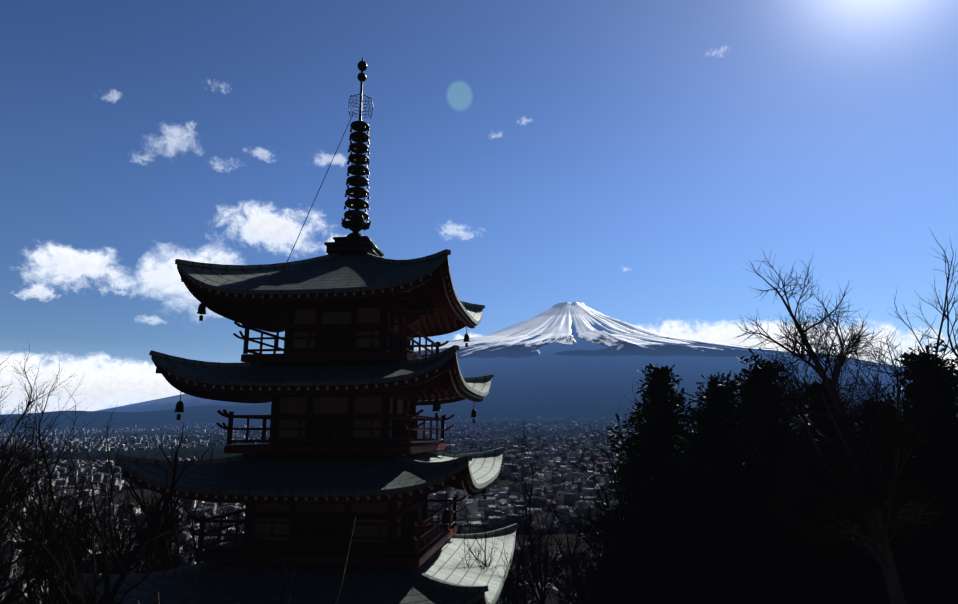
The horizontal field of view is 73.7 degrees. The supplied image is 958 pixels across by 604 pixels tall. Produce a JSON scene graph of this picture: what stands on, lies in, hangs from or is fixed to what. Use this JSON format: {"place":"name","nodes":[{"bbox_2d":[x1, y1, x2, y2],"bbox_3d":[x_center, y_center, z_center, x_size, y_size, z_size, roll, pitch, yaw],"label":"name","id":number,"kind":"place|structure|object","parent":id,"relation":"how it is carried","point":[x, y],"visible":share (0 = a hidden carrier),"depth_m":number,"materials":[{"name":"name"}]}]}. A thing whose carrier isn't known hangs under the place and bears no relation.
{"place":"outdoors","nodes":[
{"label":"outdoors","id":0,"kind":"place"},
{"bbox_2d":[15,284,53,300],"bbox_3d":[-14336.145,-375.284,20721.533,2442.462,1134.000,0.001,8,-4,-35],"label":"cloud","id":1,"kind":"structure","parent":0,"point":[37,291],"depth_m":20728.02,"materials":[{"name":"white"}]},
{"bbox_2d":[0,399,112,414],"bbox_3d":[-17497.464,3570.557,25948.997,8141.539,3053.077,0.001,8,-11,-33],"label":"cloud","id":2,"kind":"structure","parent":0,"point":[48,408],"depth_m":25781.78,"materials":[{"name":"white"}]},
{"bbox_2d":[3,351,152,407],"bbox_3d":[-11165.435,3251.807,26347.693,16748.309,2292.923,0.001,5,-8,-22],"label":"cloud","id":3,"kind":"structure","parent":0,"point":[76,358],"depth_m":24513.22,"materials":[{"name":"white"}]},
{"bbox_2d":[0,353,184,410],"bbox_3d":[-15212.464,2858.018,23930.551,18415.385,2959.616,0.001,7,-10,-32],"label":"cloud","id":4,"kind":"structure","parent":0,"point":[104,384],"depth_m":24094.55,"materials":[{"name":"white"}]},
{"bbox_2d":[22,243,168,313],"bbox_3d":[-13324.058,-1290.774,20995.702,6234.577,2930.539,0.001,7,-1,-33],"label":"cloud","id":5,"kind":"structure","parent":0,"point":[58,264],"depth_m":20987.22,"materials":[{"name":"white"}]},
{"bbox_2d":[144,317,160,323],"bbox_3d":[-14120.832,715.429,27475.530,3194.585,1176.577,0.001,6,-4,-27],"label":"cloud","id":6,"kind":"structure","parent":0,"point":[154,320],"depth_m":27506.51,"materials":[{"name":"white"}]},
{"bbox_2d":[164,128,189,152],"bbox_3d":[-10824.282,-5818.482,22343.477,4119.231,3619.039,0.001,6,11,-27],"label":"cloud","id":7,"kind":"structure","parent":0,"point":[172,141],"depth_m":22430.29,"materials":[{"name":"white"}]},
{"bbox_2d":[177,134,227,170],"bbox_3d":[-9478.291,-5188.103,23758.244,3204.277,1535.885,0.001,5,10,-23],"label":"cloud","id":8,"kind":"structure","parent":0,"point":[195,141],"depth_m":23146.23,"materials":[{"name":"white"}]},
{"bbox_2d":[134,218,298,316],"bbox_3d":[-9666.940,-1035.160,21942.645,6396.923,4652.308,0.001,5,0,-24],"label":"cloud","id":9,"kind":"structure","parent":0,"point":[163,277],"depth_m":21629.62,"materials":[{"name":"white"}]},
{"bbox_2d":[147,203,336,258],"bbox_3d":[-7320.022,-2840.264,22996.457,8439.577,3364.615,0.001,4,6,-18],"label":"cloud","id":10,"kind":"structure","parent":0,"point":[264,224],"depth_m":22969.63,"materials":[{"name":"white"}]},
{"bbox_2d":[255,149,266,157],"bbox_3d":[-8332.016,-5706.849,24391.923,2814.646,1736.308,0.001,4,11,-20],"label":"cloud","id":11,"kind":"structure","parent":0,"point":[259,152],"depth_m":24402.24,"materials":[{"name":"white"}]},
{"bbox_2d":[316,154,344,164],"bbox_3d":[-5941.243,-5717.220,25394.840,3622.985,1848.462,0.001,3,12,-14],"label":"cloud","id":12,"kind":"structure","parent":0,"point":[336,159],"depth_m":25438.93,"materials":[{"name":"white"}]},
{"bbox_2d":[442,225,472,238],"bbox_3d":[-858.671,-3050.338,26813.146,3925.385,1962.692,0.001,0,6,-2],"label":"cloud","id":13,"kind":"structure","parent":0,"point":[449,230],"depth_m":26811.84,"materials":[{"name":"white"}]},
{"bbox_2d":[453,333,480,340],"bbox_3d":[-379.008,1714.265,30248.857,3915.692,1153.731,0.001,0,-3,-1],"label":"cloud","id":14,"kind":"structure","parent":0,"point":[458,337],"depth_m":30249.29,"materials":[{"name":"white"}]},
{"bbox_2d":[0,322,957,587],"bbox_3d":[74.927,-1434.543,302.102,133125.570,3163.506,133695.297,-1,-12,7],"label":"ground","id":15,"kind":"structure","parent":0,"point":[546,382],"depth_m":5724.95,"materials":[{"name":"blue"}]},
{"bbox_2d":[0,358,19,565],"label":"bare tree","id":16,"kind":"object","parent":15,"relation":"on","point":[7,496],"visible":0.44,"depth_m":23.45,"materials":[{"name":"brown plant"}]},
{"bbox_2d":[0,453,52,603],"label":"bare tree","id":17,"kind":"object","parent":15,"relation":"on","point":[13,529],"visible":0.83,"depth_m":19.04,"materials":[{"name":"brown plant"}]},
{"bbox_2d":[0,585,53,603],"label":"bare tree","id":18,"kind":"object","parent":15,"relation":"on","point":[14,595],"visible":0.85,"depth_m":15.77,"materials":[{"name":"brown plant"}]},
{"bbox_2d":[5,554,58,603],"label":"bare tree","id":19,"kind":"object","parent":15,"relation":"on","point":[16,587],"visible":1,"depth_m":10.85,"materials":[{"name":"brown plant"}]},
{"bbox_2d":[0,413,85,594],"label":"bare tree","id":20,"kind":"object","parent":15,"relation":"on","point":[5,558],"visible":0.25,"depth_m":33.90,"materials":[{"name":"brown plant"}]},
{"bbox_2d":[0,341,89,540],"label":"bare tree","id":21,"kind":"object","parent":15,"relation":"on","point":[29,397],"visible":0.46,"depth_m":30.75,"materials":[{"name":"brown plant"}]},
{"bbox_2d":[0,381,109,603],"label":"bare tree","id":22,"kind":"object","parent":15,"relation":"on","point":[4,503],"visible":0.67,"depth_m":21.86,"materials":[{"name":"brown plant"}]},
{"bbox_2d":[8,537,112,603],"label":"bare tree","id":23,"kind":"object","parent":15,"relation":"on","point":[60,600],"visible":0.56,"depth_m":14.93,"materials":[{"name":"brown plant"}]},
{"bbox_2d":[0,414,133,602],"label":"bare tree","id":24,"kind":"object","parent":15,"relation":"on","point":[69,511],"visible":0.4,"depth_m":29.80,"materials":[{"name":"brown plant"}]},
{"bbox_2d":[0,485,154,603],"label":"bare tree","id":25,"kind":"object","parent":15,"relation":"on","point":[77,562],"visible":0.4,"depth_m":16.39,"materials":[{"name":"brown plant"}]},
{"bbox_2d":[0,439,164,603],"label":"bare tree","id":26,"kind":"object","parent":15,"relation":"on","point":[33,543],"visible":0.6,"depth_m":19.08,"materials":[{"name":"brown plant"}]},
{"bbox_2d":[0,355,193,603],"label":"bare tree","id":27,"kind":"object","parent":15,"relation":"on","point":[124,529],"visible":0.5,"depth_m":24.88,"materials":[{"name":"brown plant"}]},
{"bbox_2d":[3,423,204,603],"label":"corner tree","id":28,"kind":"object","parent":15,"relation":"on","point":[108,596],"visible":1,"depth_m":6.97,"materials":[{"name":"brown plant"}]},
{"bbox_2d":[53,402,219,602],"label":"bare tree","id":29,"kind":"object","parent":15,"relation":"on","point":[143,547],"visible":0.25,"depth_m":26.26,"materials":[{"name":"brown plant"}]},
{"bbox_2d":[66,442,213,574],"bbox_3d":[-13.008,10.985,24.945,4.979,10.810,4.863,-5,-12,21],"label":"bare tree","id":30,"kind":"object","parent":15,"relation":"on","point":[169,515],"visible":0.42,"depth_m":24.79,"materials":[{"name":"brown plant"}]},
{"bbox_2d":[48,435,244,603],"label":"bare tree","id":31,"kind":"object","parent":15,"relation":"on","point":[193,539],"visible":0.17,"depth_m":18.41,"materials":[{"name":"brown plant"}]},
{"bbox_2d":[85,441,234,572],"bbox_3d":[-16.810,13.322,32.600,8.373,12.364,6.089,3,-12,-17],"label":"bare tree","id":32,"kind":"object","parent":15,"relation":"on","point":[183,520],"visible":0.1,"depth_m":33.96,"materials":[{"name":"brown plant"}]},
{"bbox_2d":[112,471,240,574],"bbox_3d":[-11.449,10.958,23.537,4.730,10.270,4.620,-2,-12,9],"label":"bare tree","id":33,"kind":"object","parent":15,"relation":"on","point":[163,557],"visible":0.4,"depth_m":24.03,"materials":[{"name":"brown plant"}]},
{"bbox_2d":[204,502,245,546],"bbox_3d":[-10.824,12.201,30.753,5.955,12.814,6.933,10,-15,-42],"label":"bare tree","id":34,"kind":"object","parent":15,"relation":"on","point":[229,532],"visible":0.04,"depth_m":31.96,"materials":[{"name":"brown plant"}]},
{"bbox_2d":[113,517,355,603],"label":"bare branches","id":35,"kind":"object","parent":15,"relation":"on","point":[278,601],"visible":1,"depth_m":3.64,"materials":[{"name":"brown plant"}]},
{"bbox_2d":[73,249,518,603],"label":"pagoda","id":36,"kind":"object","parent":15,"relation":"on","point":[345,383],"visible":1,"depth_m":18.32,"materials":[{"name":"red paint"}]},
{"bbox_2d":[145,279,487,531],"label":"wind bells","id":37,"kind":"object","parent":36,"relation":"attached to","point":[179,407],"visible":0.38,"depth_m":17.93,"materials":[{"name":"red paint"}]},
{"bbox_2d":[282,58,383,272],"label":"pagoda spire","id":38,"kind":"structure","parent":36,"relation":"on","point":[355,242],"depth_m":22.56,"materials":[{"name":"black metal"}]},
{"bbox_2d":[0,415,867,603],"bbox_3d":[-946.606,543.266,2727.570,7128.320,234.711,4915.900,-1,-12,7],"label":"town","id":39,"kind":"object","parent":15,"relation":"on","point":[575,478],"visible":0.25,"depth_m":1068.08},
{"bbox_2d":[452,490,542,603],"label":"bare tree","id":40,"kind":"object","parent":15,"relation":"on","point":[463,514],"visible":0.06,"depth_m":27.66,"materials":[{"name":"brown plant"}]},
{"bbox_2d":[456,482,593,603],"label":"bare tree","id":41,"kind":"object","parent":15,"relation":"on","point":[495,522],"visible":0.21,"depth_m":34.25,"materials":[{"name":"brown plant"}]},
{"bbox_2d":[459,495,602,603],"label":"bare tree","id":42,"kind":"object","parent":15,"relation":"on","point":[507,587],"visible":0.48,"depth_m":20.40,"materials":[{"name":"brown plant"}]},
{"bbox_2d":[495,419,640,603],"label":"bare tree","id":43,"kind":"object","parent":15,"relation":"on","point":[531,542],"visible":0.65,"depth_m":28.60,"materials":[{"name":"brown plant"}]},
{"bbox_2d":[566,424,657,603],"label":"conifer","id":44,"kind":"object","parent":15,"relation":"on","point":[624,475],"depth_m":43.15,"materials":[{"name":"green plant"}]},
{"bbox_2d":[533,419,695,603],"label":"bare tree","id":45,"kind":"object","parent":15,"relation":"on","point":[621,480],"visible":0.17,"depth_m":28.39,"materials":[{"name":"brown plant"}]},
{"bbox_2d":[519,420,727,603],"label":"bare tree","id":46,"kind":"object","parent":15,"relation":"on","point":[630,564],"visible":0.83,"depth_m":18.85,"materials":[{"name":"brown plant"}]},
{"bbox_2d":[519,477,740,603],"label":"bare tree","id":47,"kind":"object","parent":15,"relation":"on","point":[596,581],"visible":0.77,"depth_m":19.24,"materials":[{"name":"brown plant"}]},
{"bbox_2d":[527,405,742,603],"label":"bare tree","id":48,"kind":"object","parent":15,"relation":"on","point":[575,573],"visible":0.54,"depth_m":22.76,"materials":[{"name":"brown plant"}]},
{"bbox_2d":[533,422,742,603],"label":"bare tree","id":49,"kind":"object","parent":15,"relation":"on","point":[637,505],"visible":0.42,"depth_m":23.89,"materials":[{"name":"brown plant"}]},
{"bbox_2d":[412,302,897,366],"bbox_3d":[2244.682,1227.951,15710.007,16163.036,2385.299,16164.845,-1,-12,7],"label":"snow-capped mountain","id":50,"kind":"structure","parent":15,"relation":"on","point":[555,321],"depth_m":11570.46,"materials":[{"name":"white snow"}]},
{"bbox_2d":[574,364,737,603],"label":"conifer","id":51,"kind":"object","parent":15,"relation":"on","point":[664,375],"visible":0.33,"depth_m":38.56,"materials":[{"name":"green plant"}]},
{"bbox_2d":[598,376,791,603],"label":"bare tree","id":52,"kind":"object","parent":15,"relation":"on","point":[721,520],"visible":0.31,"depth_m":23.90,"materials":[{"name":"brown plant"}]},
{"bbox_2d":[597,376,805,603],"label":"bare tree","id":53,"kind":"object","parent":15,"relation":"on","point":[674,525],"visible":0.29,"depth_m":23.81,"materials":[{"name":"brown plant"}]},
{"bbox_2d":[619,408,791,602],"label":"bare tree","id":54,"kind":"object","parent":15,"relation":"on","point":[703,510],"visible":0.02,"depth_m":31.33,"materials":[{"name":"brown plant"}]},
{"bbox_2d":[635,428,803,603],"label":"bare tree","id":55,"kind":"object","parent":15,"relation":"on","point":[705,535],"visible":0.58,"depth_m":19.60,"materials":[{"name":"brown plant"}]},
{"bbox_2d":[577,377,878,603],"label":"bare tree","id":56,"kind":"object","parent":15,"relation":"on","point":[710,591],"visible":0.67,"depth_m":15.26,"materials":[{"name":"brown plant"}]},
{"bbox_2d":[663,371,809,590],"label":"conifer","id":57,"kind":"object","parent":15,"relation":"on","point":[712,417],"visible":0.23,"depth_m":41.32,"materials":[{"name":"green plant"}]},
{"bbox_2d":[656,348,855,603],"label":"conifer","id":58,"kind":"object","parent":15,"relation":"on","point":[747,381],"visible":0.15,"depth_m":37.13,"materials":[{"name":"green plant"}]},
{"bbox_2d":[695,425,902,603],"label":"bare tree","id":59,"kind":"object","parent":15,"relation":"on","point":[755,577],"visible":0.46,"depth_m":15.52,"materials":[{"name":"brown plant"}]},
{"bbox_2d":[690,394,921,602],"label":"bare tree","id":60,"kind":"object","parent":15,"relation":"on","point":[759,497],"visible":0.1,"depth_m":31.26,"materials":[{"name":"brown plant"}]},
{"bbox_2d":[681,429,957,603],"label":"bare tree","id":61,"kind":"object","parent":15,"relation":"on","point":[788,588],"visible":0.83,"depth_m":13.80,"materials":[{"name":"brown plant"}]},
{"bbox_2d":[724,248,954,603],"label":"pale tree","id":62,"kind":"object","parent":15,"relation":"on","point":[876,435],"visible":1,"depth_m":8.29,"materials":[{"name":"brown plant"}]},
{"bbox_2d":[731,363,949,603],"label":"bare tree","id":63,"kind":"object","parent":15,"relation":"on","point":[751,444],"visible":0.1,"depth_m":24.23,"materials":[{"name":"brown plant"}]},
{"bbox_2d":[737,228,957,603],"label":"bare tree","id":64,"kind":"object","parent":15,"relation":"on","point":[942,532],"visible":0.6,"depth_m":14.15,"materials":[{"name":"brown plant"}]},
{"bbox_2d":[744,349,957,603],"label":"bare tree","id":65,"kind":"object","parent":15,"relation":"on","point":[934,429],"visible":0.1,"depth_m":17.93,"materials":[{"name":"brown plant"}]},
{"bbox_2d":[749,359,957,603],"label":"bare tree","id":66,"kind":"object","parent":15,"relation":"on","point":[918,590],"visible":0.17,"depth_m":16.30,"materials":[{"name":"brown plant"}]},
{"bbox_2d":[794,378,913,603],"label":"conifer","id":67,"kind":"object","parent":15,"relation":"on","point":[812,419],"depth_m":40.17,"materials":[{"name":"green plant"}]},
{"bbox_2d":[843,553,916,603],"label":"bare tree","id":68,"kind":"object","parent":15,"relation":"on","point":[873,586],"visible":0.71,"depth_m":9.30,"materials":[{"name":"brown plant"}]},
{"bbox_2d":[822,340,957,603],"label":"conifer","id":69,"kind":"object","parent":15,"relation":"on","point":[924,362],"visible":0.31,"depth_m":34.09,"materials":[{"name":"green plant"}]},
{"bbox_2d":[854,398,929,601],"bbox_3d":[25.898,17.206,39.238,11.937,22.370,11.194,2,-12,-10],"label":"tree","id":70,"kind":"object","parent":15,"relation":"on","point":[900,493],"depth_m":39.05,"materials":[{"name":"green plant"}]},
{"bbox_2d":[840,240,957,507],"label":"bare tree","id":71,"kind":"object","parent":15,"relation":"on","point":[946,385],"visible":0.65,"depth_m":15.96,"materials":[{"name":"brown plant"}]},
{"bbox_2d":[851,398,957,590],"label":"bare tree","id":72,"kind":"object","parent":15,"relation":"on","point":[945,493],"visible":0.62,"depth_m":11.07,"materials":[{"name":"brown plant"}]},
{"bbox_2d":[874,390,957,603],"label":"bare tree","id":73,"kind":"object","parent":15,"relation":"on","point":[930,568],"visible":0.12,"depth_m":24.35,"materials":[{"name":"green plant"}]},
{"bbox_2d":[894,407,957,603],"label":"bare tree","id":74,"kind":"object","parent":15,"relation":"on","point":[940,522],"visible":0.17,"depth_m":19.81,"materials":[{"name":"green plant"}]},
{"bbox_2d":[907,352,957,603],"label":"conifer","id":75,"kind":"object","parent":15,"relation":"on","point":[956,359],"depth_m":38.24,"materials":[{"name":"green plant"}]},
{"bbox_2d":[0,0,957,413],"label":"sky","id":76,"kind":"structure","parent":0,"point":[659,146],"materials":[{"name":"blue"}]},
{"bbox_2d":[638,320,774,346],"bbox_3d":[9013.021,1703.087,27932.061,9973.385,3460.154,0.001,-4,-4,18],"label":"cloud","id":77,"kind":"structure","parent":0,"point":[725,332],"depth_m":27575.72,"materials":[{"name":"white"}]},
{"bbox_2d":[718,318,890,364],"bbox_3d":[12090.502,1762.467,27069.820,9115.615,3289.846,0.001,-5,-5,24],"label":"cloud","id":78,"kind":"structure","parent":0,"point":[772,331],"depth_m":26832.98,"materials":[{"name":"white"}]},
{"bbox_2d":[819,319,945,366],"bbox_3d":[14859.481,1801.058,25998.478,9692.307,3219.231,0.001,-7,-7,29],"label":"cloud","id":79,"kind":"structure","parent":0,"point":[907,341],"depth_m":25223.24,"materials":[{"name":"white"}]},
{"bbox_2d":[888,349,957,374],"bbox_3d":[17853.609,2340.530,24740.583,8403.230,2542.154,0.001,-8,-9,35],"label":"cloud","id":80,"kind":"structure","parent":0,"point":[948,355],"depth_m":24597.36,"materials":[{"name":"white"}]}
]}

